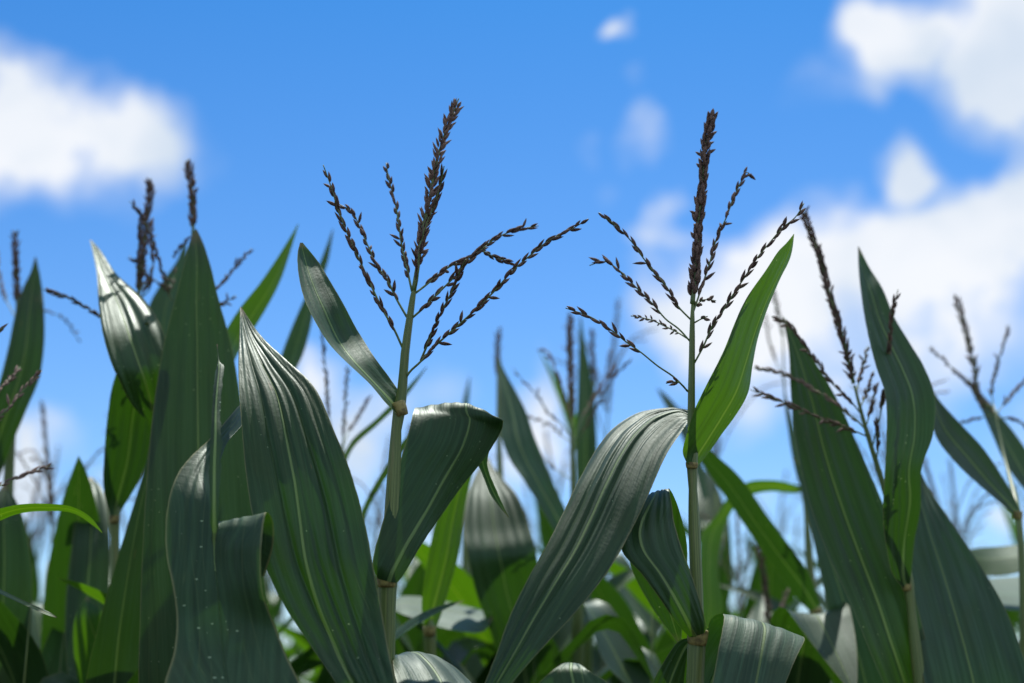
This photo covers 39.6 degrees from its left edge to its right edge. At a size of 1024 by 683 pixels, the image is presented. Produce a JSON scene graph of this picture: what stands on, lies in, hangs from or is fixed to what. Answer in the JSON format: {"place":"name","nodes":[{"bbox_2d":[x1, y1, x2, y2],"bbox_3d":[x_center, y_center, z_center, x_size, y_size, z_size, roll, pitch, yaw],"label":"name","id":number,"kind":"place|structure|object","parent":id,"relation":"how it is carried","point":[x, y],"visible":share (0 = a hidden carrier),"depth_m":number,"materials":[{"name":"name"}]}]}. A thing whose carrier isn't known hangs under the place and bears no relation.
{"place":"outdoors","nodes":[
{"label":"outdoors","id":0,"kind":"place"},
{"bbox_2d":[0,0,1023,677],"label":"sky","id":1,"kind":"structure","parent":0,"point":[899,124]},
{"bbox_3d":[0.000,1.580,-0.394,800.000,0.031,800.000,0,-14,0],"label":"ground","id":2,"kind":"structure","parent":0,"visible":0},
{"bbox_2d":[0,608,77,682],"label":"corn plant","id":3,"kind":"object","parent":2,"relation":"on","point":[61,677],"visible":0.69,"depth_m":1.76,"materials":[{"name":"green plant"}]},
{"bbox_2d":[28,499,49,546],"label":"corn plant","id":4,"kind":"object","parent":2,"relation":"on","point":[35,525],"visible":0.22,"depth_m":4.33,"materials":[{"name":"green plant"}]},
{"bbox_2d":[0,230,80,632],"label":"corn plant","id":5,"kind":"object","parent":2,"relation":"on","point":[25,351],"visible":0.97,"depth_m":1.95,"materials":[{"name":"green plant"}]},
{"bbox_2d":[26,461,65,549],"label":"corn plant","id":6,"kind":"object","parent":2,"relation":"on","point":[34,533],"visible":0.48,"depth_m":3.03,"materials":[{"name":"green plant"}]},
{"bbox_2d":[0,323,101,617],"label":"corn plant","id":7,"kind":"object","parent":2,"relation":"on","point":[7,512],"visible":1,"depth_m":1.38,"materials":[{"name":"green plant"}]},
{"bbox_2d":[0,573,109,682],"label":"corn plant","id":8,"kind":"object","parent":2,"relation":"on","point":[49,660],"visible":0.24,"depth_m":1.79,"materials":[{"name":"green plant"}]},
{"bbox_2d":[22,446,97,603],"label":"corn plant","id":9,"kind":"object","parent":2,"relation":"on","point":[36,589],"visible":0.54,"depth_m":3.62,"materials":[{"name":"green plant"}]},
{"bbox_2d":[15,398,108,648],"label":"corn plant","id":10,"kind":"object","parent":2,"relation":"on","point":[36,623],"visible":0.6,"depth_m":2.44,"materials":[{"name":"green plant"}]},
{"bbox_2d":[40,456,99,651],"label":"corn plant","id":11,"kind":"object","parent":2,"relation":"on","point":[79,494],"visible":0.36,"depth_m":1.91,"materials":[{"name":"green plant"}]},
{"bbox_2d":[43,178,175,682],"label":"corn plant","id":12,"kind":"object","parent":2,"relation":"on","point":[101,642],"visible":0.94,"depth_m":1.69,"materials":[{"name":"green plant"}]},
{"bbox_2d":[95,470,143,563],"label":"corn plant","id":13,"kind":"object","parent":2,"relation":"on","point":[123,516],"visible":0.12,"depth_m":3.77,"materials":[{"name":"green plant"}]},
{"bbox_2d":[127,669,138,682],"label":"corn plant","id":14,"kind":"object","parent":2,"relation":"on","point":[134,678],"visible":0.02,"depth_m":1.60,"materials":[{"name":"green plant"}]},
{"bbox_2d":[149,241,185,336],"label":"corn plant","id":15,"kind":"object","parent":2,"relation":"on","point":[161,305],"visible":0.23,"depth_m":2.04,"materials":[{"name":"green plant"}]},
{"bbox_2d":[138,158,298,682],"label":"corn plant","id":16,"kind":"object","parent":2,"relation":"on","point":[198,330],"visible":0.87,"depth_m":1.59,"materials":[{"name":"green plant"}]},
{"bbox_2d":[165,344,299,682],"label":"corn plant","id":17,"kind":"object","parent":2,"relation":"on","point":[205,548],"visible":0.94,"depth_m":1.16,"materials":[{"name":"green plant"}]},
{"bbox_2d":[58,578,464,640],"bbox_3d":[-0.369,1.142,1.558,0.848,1.738,0.367,3,-14,-10],"label":"corn plant","id":18,"kind":"object","parent":2,"relation":"on","point":[100,596],"visible":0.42,"depth_m":1.70,"materials":[{"name":"green plant"}]},
{"bbox_2d":[263,572,283,618],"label":"corn plant","id":19,"kind":"object","parent":2,"relation":"on","point":[272,596],"visible":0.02,"depth_m":5.53,"materials":[{"name":"green plant"}]},
{"bbox_2d":[265,570,317,682],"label":"corn plant","id":20,"kind":"object","parent":2,"relation":"on","point":[275,611],"visible":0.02,"depth_m":3.12,"materials":[{"name":"green plant"}]},
{"bbox_2d":[267,586,316,681],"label":"corn plant","id":21,"kind":"object","parent":2,"relation":"on","point":[293,645],"visible":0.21,"depth_m":4.87,"materials":[{"name":"green plant"}]},
{"bbox_2d":[277,624,313,672],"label":"corn plant","id":22,"kind":"object","parent":2,"relation":"on","point":[299,650],"visible":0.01,"depth_m":6.93,"materials":[{"name":"green plant"}]},
{"bbox_2d":[282,621,312,682],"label":"corn plant","id":23,"kind":"object","parent":2,"relation":"on","point":[310,673],"visible":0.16,"depth_m":7.94,"materials":[{"name":"green plant"}]},
{"bbox_2d":[290,647,314,675],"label":"corn plant","id":24,"kind":"object","parent":2,"relation":"on","point":[298,663],"visible":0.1,"depth_m":2.01,"materials":[{"name":"green plant"}]},
{"bbox_2d":[297,659,323,676],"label":"corn plant","id":25,"kind":"object","parent":2,"relation":"on","point":[311,664],"visible":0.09,"depth_m":2.11,"materials":[{"name":"green plant"}]},
{"bbox_2d":[316,665,335,682],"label":"corn plant","id":26,"kind":"object","parent":2,"relation":"on","point":[324,676],"visible":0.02,"depth_m":2.15,"materials":[{"name":"green plant"}]},
{"bbox_2d":[303,518,375,677],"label":"corn plant","id":27,"kind":"object","parent":2,"relation":"on","point":[305,675],"visible":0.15,"depth_m":5.51,"materials":[{"name":"green plant"}]},
{"bbox_2d":[276,434,408,670],"bbox_3d":[-0.389,1.357,3.514,1.001,2.268,0.313,12,-19,-40],"label":"corn plant","id":28,"kind":"object","parent":2,"relation":"on","point":[297,637],"visible":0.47,"depth_m":3.65,"materials":[{"name":"green plant"}]},
{"bbox_2d":[283,508,402,674],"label":"corn plant","id":29,"kind":"object","parent":2,"relation":"on","point":[294,654],"visible":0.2,"depth_m":4.76,"materials":[{"name":"green plant"}]},
{"bbox_2d":[297,651,395,679],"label":"corn plant","id":30,"kind":"object","parent":2,"relation":"on","point":[314,655],"visible":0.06,"depth_m":2.13,"materials":[{"name":"green plant"}]},
{"bbox_2d":[282,229,426,518],"bbox_3d":[-0.171,0.913,1.753,0.191,2.277,0.318,13,-19,-43],"label":"corn plant","id":31,"kind":"object","parent":2,"relation":"on","point":[294,347],"visible":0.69,"depth_m":2.03,"materials":[{"name":"green plant"}]},
{"bbox_2d":[299,423,465,682],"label":"corn plant","id":32,"kind":"object","parent":2,"relation":"on","point":[445,638],"visible":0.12,"depth_m":2.34,"materials":[{"name":"green plant"}]},
{"bbox_2d":[278,577,496,665],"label":"corn plant","id":33,"kind":"object","parent":2,"relation":"on","point":[461,651],"visible":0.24,"depth_m":2.12,"materials":[{"name":"green plant"}]},
{"bbox_2d":[395,562,425,654],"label":"corn plant","id":34,"kind":"object","parent":2,"relation":"on","point":[414,584],"visible":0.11,"depth_m":2.37,"materials":[{"name":"green plant"}]},
{"bbox_2d":[238,98,588,682],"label":"corn plant","id":35,"kind":"object","parent":2,"relation":"on","point":[321,569],"visible":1,"depth_m":1.27,"materials":[{"name":"green plant"}]},
{"bbox_2d":[407,557,465,648],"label":"corn plant","id":36,"kind":"object","parent":2,"relation":"on","point":[414,563],"visible":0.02,"depth_m":2.78,"materials":[{"name":"green plant"}]},
{"bbox_2d":[396,475,492,654],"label":"corn plant","id":37,"kind":"object","parent":2,"relation":"on","point":[443,554],"visible":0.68,"depth_m":1.78,"materials":[{"name":"green plant"}]},
{"bbox_2d":[461,376,469,667],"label":"corn plant","id":38,"kind":"object","parent":2,"relation":"on","point":[465,565],"visible":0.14,"depth_m":2.68,"materials":[{"name":"green plant"}]},
{"bbox_2d":[465,653,483,680],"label":"corn plant","id":39,"kind":"object","parent":2,"relation":"on","point":[474,666],"visible":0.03,"depth_m":2.53,"materials":[{"name":"green plant"}]},
{"bbox_2d":[475,654,494,682],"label":"corn plant","id":40,"kind":"object","parent":2,"relation":"on","point":[482,676],"visible":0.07,"depth_m":2.08,"materials":[{"name":"green plant"}]},
{"bbox_2d":[464,327,553,682],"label":"corn plant","id":41,"kind":"object","parent":2,"relation":"on","point":[501,552],"visible":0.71,"depth_m":2.00,"materials":[{"name":"green plant"}]},
{"bbox_2d":[415,542,634,666],"bbox_3d":[-0.064,1.212,2.058,0.848,1.844,0.367,12,-18,-39],"label":"corn plant","id":42,"kind":"object","parent":2,"relation":"on","point":[462,588],"visible":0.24,"depth_m":2.21,"materials":[{"name":"green plant"}]},
{"bbox_2d":[405,615,660,682],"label":"corn plant","id":43,"kind":"object","parent":2,"relation":"on","point":[605,673],"visible":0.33,"depth_m":1.98,"materials":[{"name":"green plant"}]},
{"bbox_2d":[489,429,596,661],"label":"corn plant","id":44,"kind":"object","parent":2,"relation":"on","point":[545,530],"visible":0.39,"depth_m":3.69,"materials":[{"name":"green plant"}]},
{"bbox_2d":[524,482,565,544],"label":"corn plant","id":45,"kind":"object","parent":2,"relation":"on","point":[527,506],"visible":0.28,"depth_m":4.94,"materials":[{"name":"green plant"}]},
{"bbox_2d":[497,312,631,665],"bbox_3d":[0.075,1.009,1.889,0.197,2.156,0.154,0,-14,0],"label":"corn plant","id":46,"kind":"object","parent":2,"relation":"on","point":[524,454],"visible":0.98,"depth_m":2.07,"materials":[{"name":"green plant"}]},
{"bbox_2d":[539,662,606,682],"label":"corn plant","id":47,"kind":"object","parent":2,"relation":"on","point":[568,672],"visible":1,"depth_m":1.17,"materials":[{"name":"green plant"}]},
{"bbox_2d":[575,317,611,671],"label":"corn plant","id":48,"kind":"object","parent":2,"relation":"on","point":[586,448],"visible":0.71,"depth_m":2.45,"materials":[{"name":"green plant"}]},
{"bbox_2d":[535,614,657,682],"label":"corn plant","id":49,"kind":"object","parent":2,"relation":"on","point":[623,628],"visible":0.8,"depth_m":1.78,"materials":[{"name":"green plant"}]},
{"bbox_2d":[534,297,688,662],"bbox_3d":[0.168,1.091,2.762,0.235,2.420,1.128,-13,-19,43],"label":"corn plant","id":50,"kind":"object","parent":2,"relation":"on","point":[647,635],"visible":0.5,"depth_m":2.98,"materials":[{"name":"green plant"}]},
{"bbox_2d":[551,638,674,682],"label":"corn plant","id":51,"kind":"object","parent":2,"relation":"on","point":[661,655],"visible":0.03,"depth_m":2.18,"materials":[{"name":"green plant"}]},
{"bbox_2d":[582,599,651,682],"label":"corn plant","id":52,"kind":"object","parent":2,"relation":"on","point":[615,649],"visible":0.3,"depth_m":1.90,"materials":[{"name":"green plant"}]},
{"bbox_2d":[590,577,654,682],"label":"corn plant","id":53,"kind":"object","parent":2,"relation":"on","point":[606,591],"visible":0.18,"depth_m":2.19,"materials":[{"name":"green plant"}]},
{"bbox_2d":[592,553,675,682],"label":"corn plant","id":54,"kind":"object","parent":2,"relation":"on","point":[647,619],"visible":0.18,"depth_m":2.59,"materials":[{"name":"green plant"}]},
{"bbox_2d":[485,108,805,682],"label":"corn plant","id":55,"kind":"object","parent":2,"relation":"on","point":[614,507],"visible":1,"depth_m":1.28,"materials":[{"name":"green plant"}]},
{"bbox_2d":[597,556,740,647],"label":"corn plant","id":56,"kind":"object","parent":2,"relation":"on","point":[734,613],"depth_m":3.65,"materials":[{"name":"green plant"}]},
{"bbox_2d":[657,388,708,528],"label":"corn plant","id":57,"kind":"object","parent":2,"relation":"on","point":[670,403],"visible":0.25,"depth_m":2.62,"materials":[{"name":"green plant"}]},
{"bbox_2d":[658,512,752,642],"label":"corn plant","id":58,"kind":"object","parent":2,"relation":"on","point":[740,597],"visible":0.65,"depth_m":2.61,"materials":[{"name":"green plant"}]},
{"bbox_2d":[655,513,756,647],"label":"corn plant","id":59,"kind":"object","parent":2,"relation":"on","point":[744,564],"visible":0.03,"depth_m":4.42,"materials":[{"name":"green plant"}]},
{"bbox_2d":[608,562,822,639],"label":"corn plant","id":60,"kind":"object","parent":2,"relation":"on","point":[633,587],"visible":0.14,"depth_m":2.37,"materials":[{"name":"green plant"}]},
{"bbox_2d":[722,604,730,614],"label":"corn plant","id":61,"kind":"object","parent":2,"relation":"on","point":[725,610],"depth_m":2.17,"materials":[{"name":"green plant"}]},
{"bbox_2d":[680,382,789,609],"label":"corn plant","id":62,"kind":"object","parent":2,"relation":"on","point":[710,506],"visible":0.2,"depth_m":3.05,"materials":[{"name":"green plant"}]},
{"bbox_2d":[728,532,753,613],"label":"corn plant","id":63,"kind":"object","parent":2,"relation":"on","point":[730,607],"visible":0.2,"depth_m":6.22,"materials":[{"name":"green plant"}]},
{"bbox_2d":[701,292,815,629],"bbox_3d":[0.384,0.983,1.991,0.100,2.256,0.256,-11,-18,37],"label":"corn plant","id":64,"kind":"object","parent":2,"relation":"on","point":[712,535],"visible":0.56,"depth_m":2.14,"materials":[{"name":"green plant"}]},
{"bbox_2d":[748,595,771,621],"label":"corn plant","id":65,"kind":"object","parent":2,"relation":"on","point":[757,612],"visible":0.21,"depth_m":2.21,"materials":[{"name":"green plant"}]},
{"bbox_2d":[731,469,801,610],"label":"corn plant","id":66,"kind":"object","parent":2,"relation":"on","point":[753,543],"visible":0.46,"depth_m":4.92,"materials":[{"name":"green plant"}]},
{"bbox_2d":[702,450,831,682],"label":"corn plant","id":67,"kind":"object","parent":2,"relation":"on","point":[782,557],"visible":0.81,"depth_m":1.94,"materials":[{"name":"green plant"}]},
{"bbox_2d":[742,550,796,617],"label":"corn plant","id":68,"kind":"object","parent":2,"relation":"on","point":[777,586],"visible":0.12,"depth_m":2.49,"materials":[{"name":"green plant"}]},
{"bbox_2d":[754,541,789,623],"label":"corn plant","id":69,"kind":"object","parent":2,"relation":"on","point":[767,607],"visible":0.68,"depth_m":2.12,"materials":[{"name":"plant"}]},
{"bbox_2d":[746,514,815,611],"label":"corn plant","id":70,"kind":"object","parent":2,"relation":"on","point":[796,533],"visible":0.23,"depth_m":4.30,"materials":[{"name":"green plant"}]},
{"bbox_2d":[762,621,842,682],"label":"corn plant","id":71,"kind":"object","parent":2,"relation":"on","point":[835,678],"visible":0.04,"depth_m":1.90,"materials":[{"name":"green plant"}]},
{"bbox_2d":[770,601,856,682],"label":"corn plant","id":72,"kind":"object","parent":2,"relation":"on","point":[828,649],"visible":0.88,"depth_m":1.75,"materials":[{"name":"green plant"}]},
{"bbox_2d":[780,462,881,611],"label":"corn plant","id":73,"kind":"object","parent":2,"relation":"on","point":[823,605],"visible":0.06,"depth_m":3.59,"materials":[{"name":"green plant"}]},
{"bbox_2d":[789,453,885,571],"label":"corn plant","id":74,"kind":"object","parent":2,"relation":"on","point":[816,565],"visible":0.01,"depth_m":3.01,"materials":[{"name":"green plant"}]},
{"bbox_2d":[792,457,882,682],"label":"corn plant","id":75,"kind":"object","parent":2,"relation":"on","point":[836,596],"visible":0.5,"depth_m":1.80,"materials":[{"name":"green plant"}]},
{"bbox_2d":[750,205,935,682],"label":"corn plant","id":76,"kind":"object","parent":2,"relation":"on","point":[907,394],"visible":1,"depth_m":1.57,"materials":[{"name":"green plant"}]},
{"bbox_2d":[783,317,925,682],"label":"corn plant","id":77,"kind":"object","parent":2,"relation":"on","point":[845,501],"visible":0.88,"depth_m":1.61,"materials":[{"name":"green plant"}]},
{"bbox_2d":[720,379,1018,621],"bbox_3d":[0.601,1.078,2.205,1.024,2.175,0.210,4,-14,-15],"label":"corn plant","id":78,"kind":"object","parent":2,"relation":"on","point":[756,596],"visible":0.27,"depth_m":2.41,"materials":[{"name":"green plant"}]},
{"bbox_2d":[928,473,988,576],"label":"corn plant","id":79,"kind":"object","parent":2,"relation":"on","point":[948,503],"visible":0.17,"depth_m":3.69,"materials":[{"name":"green plant"}]},
{"bbox_2d":[912,473,1023,682],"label":"corn plant","id":80,"kind":"object","parent":2,"relation":"on","point":[969,633],"visible":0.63,"depth_m":1.61,"materials":[{"name":"green plant"}]},
{"bbox_2d":[922,458,1019,540],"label":"corn plant","id":81,"kind":"object","parent":2,"relation":"on","point":[926,468],"visible":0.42,"depth_m":2.58,"materials":[{"name":"green plant"}]},
{"bbox_2d":[928,294,1023,656],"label":"corn plant","id":82,"kind":"object","parent":2,"relation":"on","point":[963,448],"visible":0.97,"depth_m":1.78,"materials":[{"name":"green plant"}]},
{"bbox_2d":[946,458,1018,628],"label":"corn plant","id":83,"kind":"object","parent":2,"relation":"on","point":[1014,612],"visible":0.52,"depth_m":3.04,"materials":[{"name":"green plant"}]},
{"bbox_2d":[967,377,1023,609],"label":"corn plant","id":84,"kind":"object","parent":2,"relation":"on","point":[998,561],"visible":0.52,"depth_m":2.02,"materials":[{"name":"green plant"}]},
{"bbox_2d":[1000,473,1023,632],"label":"corn plant","id":85,"kind":"object","parent":2,"relation":"on","point":[1011,521],"visible":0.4,"depth_m":4.80,"materials":[{"name":"green plant"}]}
]}

